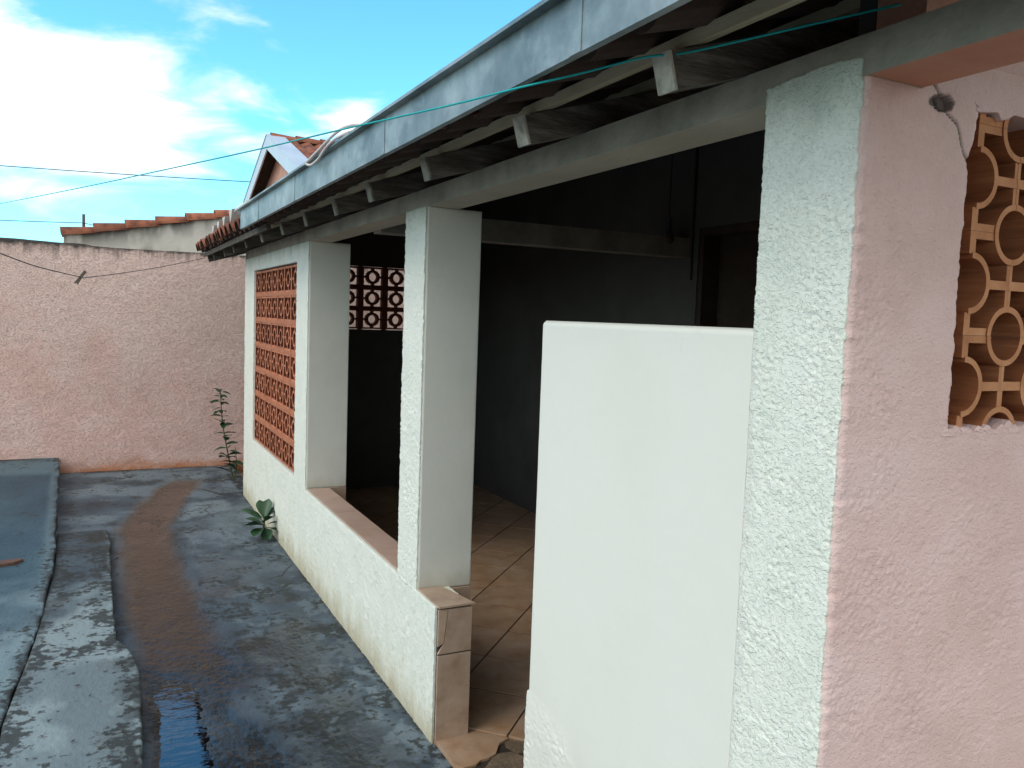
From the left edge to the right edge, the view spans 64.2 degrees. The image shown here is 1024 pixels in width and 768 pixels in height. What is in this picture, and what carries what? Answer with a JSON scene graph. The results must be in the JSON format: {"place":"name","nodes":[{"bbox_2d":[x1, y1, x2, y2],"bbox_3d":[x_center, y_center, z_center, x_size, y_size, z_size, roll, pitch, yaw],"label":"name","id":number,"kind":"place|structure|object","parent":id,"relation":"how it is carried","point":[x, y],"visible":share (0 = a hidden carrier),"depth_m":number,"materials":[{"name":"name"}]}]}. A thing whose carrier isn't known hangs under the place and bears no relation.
{"place":"outdoors","nodes":[
{"label":"outdoors","id":0,"kind":"place"},
{"bbox_2d":[0,165,249,181],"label":"power line","id":1,"kind":"object","parent":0,"point":[124,174],"visible":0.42,"depth_m":59.68,"materials":[{"name":"black rubber"}]},
{"bbox_2d":[54,465,452,767],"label":"alley floor","id":2,"kind":"structure","parent":0,"point":[293,696],"depth_m":4.35,"materials":[{"name":"grey concrete"}]},
{"bbox_2d":[0,490,374,763],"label":"leaf litter","id":3,"kind":"object","parent":2,"relation":"on","point":[123,664],"visible":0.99,"depth_m":3.83,"materials":[{"name":"plant"}]},
{"bbox_2d":[210,388,242,478],"bbox_3d":[-2.942,0.517,8.411,0.364,0.956,0.321,0,5,-27],"label":"weed","id":4,"kind":"object","parent":2,"relation":"on","point":[223,425],"visible":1,"depth_m":8.38,"materials":[{"name":"green plant"}]},
{"bbox_2d":[241,499,276,539],"bbox_3d":[-1.907,1.056,6.269,0.333,0.299,0.287,0,5,-27],"label":"weed","id":5,"kind":"object","parent":2,"relation":"on","point":[265,508],"visible":0.96,"depth_m":6.29,"materials":[{"name":"green plant"}]},
{"bbox_2d":[0,0,540,242],"label":"sky","id":6,"kind":"structure","parent":0,"point":[137,87],"materials":[{"name":"blue"}]},
{"label":"ground","id":7,"kind":"structure","parent":0,"visible":0},
{"bbox_2d":[0,458,59,736],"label":"concrete slab","id":8,"kind":"structure","parent":7,"relation":"on","point":[29,494],"depth_m":5.42,"materials":[{"name":"grey concrete"}]},
{"bbox_2d":[0,558,23,566],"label":"brick fragment","id":9,"kind":"object","parent":8,"relation":"on","point":[9,562],"visible":1,"depth_m":5.19,"materials":[{"name":"ceramic"}]},
{"bbox_2d":[0,530,142,767],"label":"kerb strip","id":10,"kind":"object","parent":7,"relation":"on","point":[61,713],"visible":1,"depth_m":3.64,"materials":[{"name":"concrete"}]},
{"bbox_2d":[82,214,84,226],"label":"utility pole","id":11,"kind":"object","parent":7,"relation":"on","point":[83,220],"visible":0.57,"depth_m":59.89,"materials":[{"name":"grey wood"}]},
{"bbox_2d":[0,220,81,222],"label":"power line","id":12,"kind":"object","parent":11,"relation":"attached to","point":[41,221],"visible":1,"depth_m":59.33,"materials":[{"name":"black rubber"}]},
{"bbox_2d":[60,210,245,255],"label":"neighbour shed","id":13,"kind":"structure","parent":7,"relation":"on","point":[187,232],"depth_m":8.91,"materials":[{"name":"beige paint"}]},
{"bbox_2d":[0,237,403,472],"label":"boundary wall","id":14,"kind":"structure","parent":7,"relation":"on","point":[130,370],"depth_m":8.61,"materials":[{"name":"pink paint"}]},
{"bbox_2d":[243,132,333,202],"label":"gabled house","id":15,"kind":"structure","parent":7,"relation":"on","point":[274,164],"depth_m":11.84,"materials":[{"name":"white paint"}]},
{"bbox_2d":[196,0,1023,767],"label":"veranda house","id":16,"kind":"structure","parent":7,"relation":"on","point":[574,462],"depth_m":1.97,"materials":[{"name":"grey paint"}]},
{"bbox_2d":[0,253,203,277],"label":"clothesline","id":17,"kind":"object","parent":16,"relation":"attached to","point":[92,276],"visible":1,"depth_m":4.65,"materials":[{"name":"black rubber"}]},
{"bbox_2d":[74,270,85,284],"bbox_3d":[-2.445,-0.604,4.630,0.022,0.085,0.072,5,5,31],"label":"clothespin","id":18,"kind":"object","parent":17,"relation":"attached to","point":[78,280],"visible":1,"depth_m":4.62,"materials":[{"name":"brown wood"}]},
{"bbox_2d":[305,123,360,166],"bbox_3d":[-0.702,-0.938,3.213,0.055,0.077,0.795,0,5,-29],"label":"cable","id":19,"kind":"object","parent":16,"relation":"on","point":[329,138],"visible":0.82,"depth_m":3.24,"materials":[{"name":"white plastic"}]},
{"bbox_2d":[418,586,474,744],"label":"low wall end","id":20,"kind":"structure","parent":16,"relation":"in","point":[454,611],"depth_m":3.36,"materials":[{"name":"tile"}]},
{"bbox_2d":[0,3,900,203],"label":"clothesline","id":21,"kind":"object","parent":16,"relation":"attached to","point":[714,46],"visible":1,"depth_m":1.77,"materials":[{"name":"teal plastic"}]},
{"bbox_2d":[696,221,759,327],"bbox_3d":[1.414,0.206,5.117,0.178,2.390,0.695,0,5,-27],"label":"door","id":22,"kind":"structure","parent":16,"relation":"in","point":[727,279],"depth_m":5.24,"materials":[{"name":"brown wood"}]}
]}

